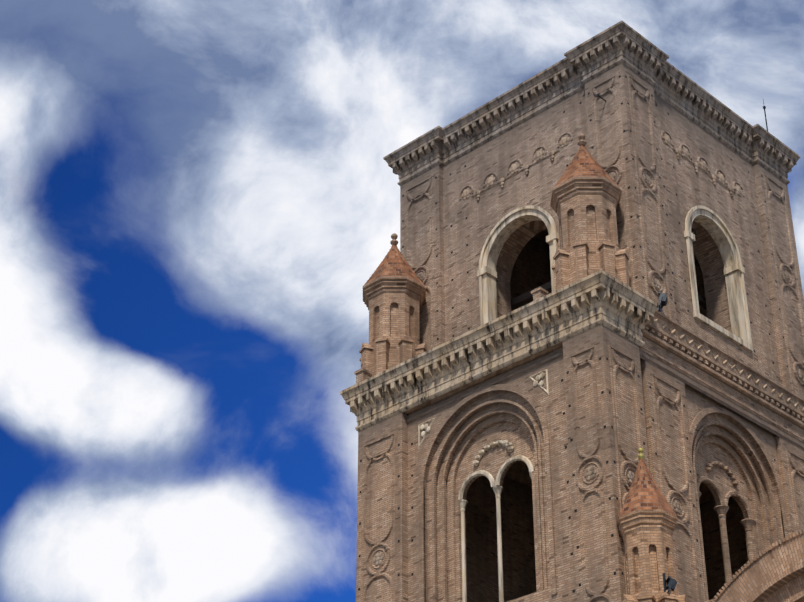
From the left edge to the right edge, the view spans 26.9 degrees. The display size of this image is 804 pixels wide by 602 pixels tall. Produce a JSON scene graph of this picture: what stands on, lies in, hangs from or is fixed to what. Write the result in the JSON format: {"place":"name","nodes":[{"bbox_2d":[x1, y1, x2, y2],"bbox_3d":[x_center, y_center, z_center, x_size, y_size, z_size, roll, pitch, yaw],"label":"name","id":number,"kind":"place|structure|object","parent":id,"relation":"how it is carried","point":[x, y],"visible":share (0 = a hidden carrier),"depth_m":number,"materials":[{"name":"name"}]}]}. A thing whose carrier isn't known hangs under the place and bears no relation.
{"place":"outdoors","nodes":[
{"label":"outdoors","id":0,"kind":"place"},
{"bbox_2d":[0,0,803,601],"label":"sky","id":1,"kind":"structure","parent":0,"point":[200,199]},
{"bbox_2d":[354,63,803,601],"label":"tower wall","id":2,"kind":"structure","parent":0,"point":[740,488],"depth_m":63.46,"materials":[{"name":"brown brick"}]},
{"bbox_2d":[359,276,427,376],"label":"turret","id":3,"kind":"object","parent":2,"relation":"on","point":[393,304],"visible":0.77,"depth_m":67.38,"materials":[{"name":"brick"}]},
{"bbox_2d":[364,244,424,285],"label":"turret roof","id":4,"kind":"structure","parent":3,"relation":"on","point":[394,262],"depth_m":68.79,"materials":[{"name":"tile"}]},
{"bbox_2d":[390,233,397,245],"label":"finial","id":5,"kind":"object","parent":4,"relation":"on","point":[394,236],"visible":0.94,"depth_m":70.25,"materials":[{"name":"stone"}]},
{"bbox_2d":[340,270,658,431],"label":"cornice","id":6,"kind":"structure","parent":2,"relation":"on","point":[591,301],"depth_m":60.98,"materials":[{"name":"stone"}]},
{"bbox_2d":[358,75,787,592],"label":"putlog holes","id":7,"kind":"object","parent":2,"relation":"on","point":[602,392],"visible":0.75,"depth_m":62.57,"materials":[{"name":"black"}]},
{"bbox_2d":[418,205,752,601],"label":"window trim","id":8,"kind":"structure","parent":2,"relation":"attached to","point":[711,222],"depth_m":66.45,"materials":[{"name":"beige stone"}]},
{"bbox_2d":[374,133,803,565],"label":"relief ornaments","id":9,"kind":"object","parent":2,"relation":"attached to","point":[515,166],"visible":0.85,"depth_m":67.92,"materials":[{"name":"stone"}]},
{"bbox_2d":[550,176,629,290],"bbox_3d":[6.881,-1.860,61.745,2.775,4.840,2.775,-26,-40,37],"label":"turret","id":10,"kind":"object","parent":2,"relation":"on","point":[584,207],"visible":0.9,"depth_m":61.28,"materials":[{"name":"brick"}]},
{"bbox_2d":[554,144,617,186],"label":"turret roof","id":11,"kind":"structure","parent":10,"relation":"on","point":[583,162],"depth_m":62.76,"materials":[{"name":"brown tile"}]},
{"bbox_2d":[578,133,586,145],"bbox_3d":[6.881,-6.181,64.320,0.340,0.600,0.323,-26,-40,37],"label":"finial","id":12,"kind":"object","parent":11,"relation":"on","point":[581,137],"visible":0.92,"depth_m":64.24,"materials":[{"name":"brown stone"}]},
{"bbox_2d":[383,21,799,185],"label":"cornice","id":13,"kind":"structure","parent":2,"relation":"on","point":[576,69],"depth_m":69.96,"materials":[{"name":"stone"}]},
{"bbox_2d":[763,100,767,130],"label":"lightning rod","id":14,"kind":"object","parent":13,"relation":"on","point":[764,107],"visible":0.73,"depth_m":73.73,"materials":[{"name":"grey metal"}]},
{"bbox_2d":[511,228,706,309],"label":"bell beams","id":15,"kind":"structure","parent":2,"relation":"attached to","point":[522,299],"depth_m":68.42,"materials":[{"name":"brown wood"}]},
{"bbox_2d":[617,509,686,601],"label":"turret","id":16,"kind":"object","parent":2,"relation":"on","point":[646,536],"visible":1,"depth_m":53.06,"materials":[{"name":"brick"}]},
{"bbox_2d":[617,459,675,520],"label":"turret roof","id":17,"kind":"structure","parent":16,"relation":"on","point":[644,492],"depth_m":54.11,"materials":[{"name":"brown tile"}]},
{"bbox_2d":[638,447,644,459],"bbox_3d":[7.883,5.034,55.448,0.238,0.450,0.226,-26,-40,37],"label":"finial","id":18,"kind":"object","parent":17,"relation":"on","point":[640,452],"visible":0.92,"depth_m":55.36,"materials":[{"name":"gold metal"}]},
{"bbox_2d":[663,573,666,591],"bbox_3d":[8.025,9.029,52.453,0.700,0.920,0.202,-26,-40,37],"label":"floodlight arm","id":19,"kind":"object","parent":16,"relation":"attached to","point":[664,581],"visible":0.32,"depth_m":52.31},
{"bbox_2d":[666,576,676,593],"bbox_3d":[8.269,8.962,52.199,0.320,0.670,0.500,24,-30,8],"label":"floodlight","id":20,"kind":"object","parent":16,"relation":"attached to","point":[672,583],"visible":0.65,"depth_m":52.12,"materials":[{"name":"grey metal"}]},
{"bbox_2d":[658,292,667,311],"bbox_3d":[9.399,0.077,60.958,0.320,0.670,0.500,11,-26,22],"label":"floodlight","id":21,"kind":"object","parent":2,"relation":"attached to","point":[663,299],"visible":0.98,"depth_m":60.86,"materials":[{"name":"grey metal"}]},
{"bbox_2d":[650,318,803,411],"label":"dentil molding","id":22,"kind":"structure","parent":2,"relation":"attached to","point":[716,357],"depth_m":63.31,"materials":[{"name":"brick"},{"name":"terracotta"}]},
{"bbox_3d":[13.348,17.147,44.803,13.500,21.500,3.400,-26,-40,37],"label":"facade wall","id":23,"kind":"object","parent":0,"visible":0},
{"bbox_2d":[712,528,803,601],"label":"arch","id":24,"kind":"structure","parent":23,"relation":"attached to","point":[773,572],"depth_m":50.10,"materials":[{"name":"brick"}]}
]}

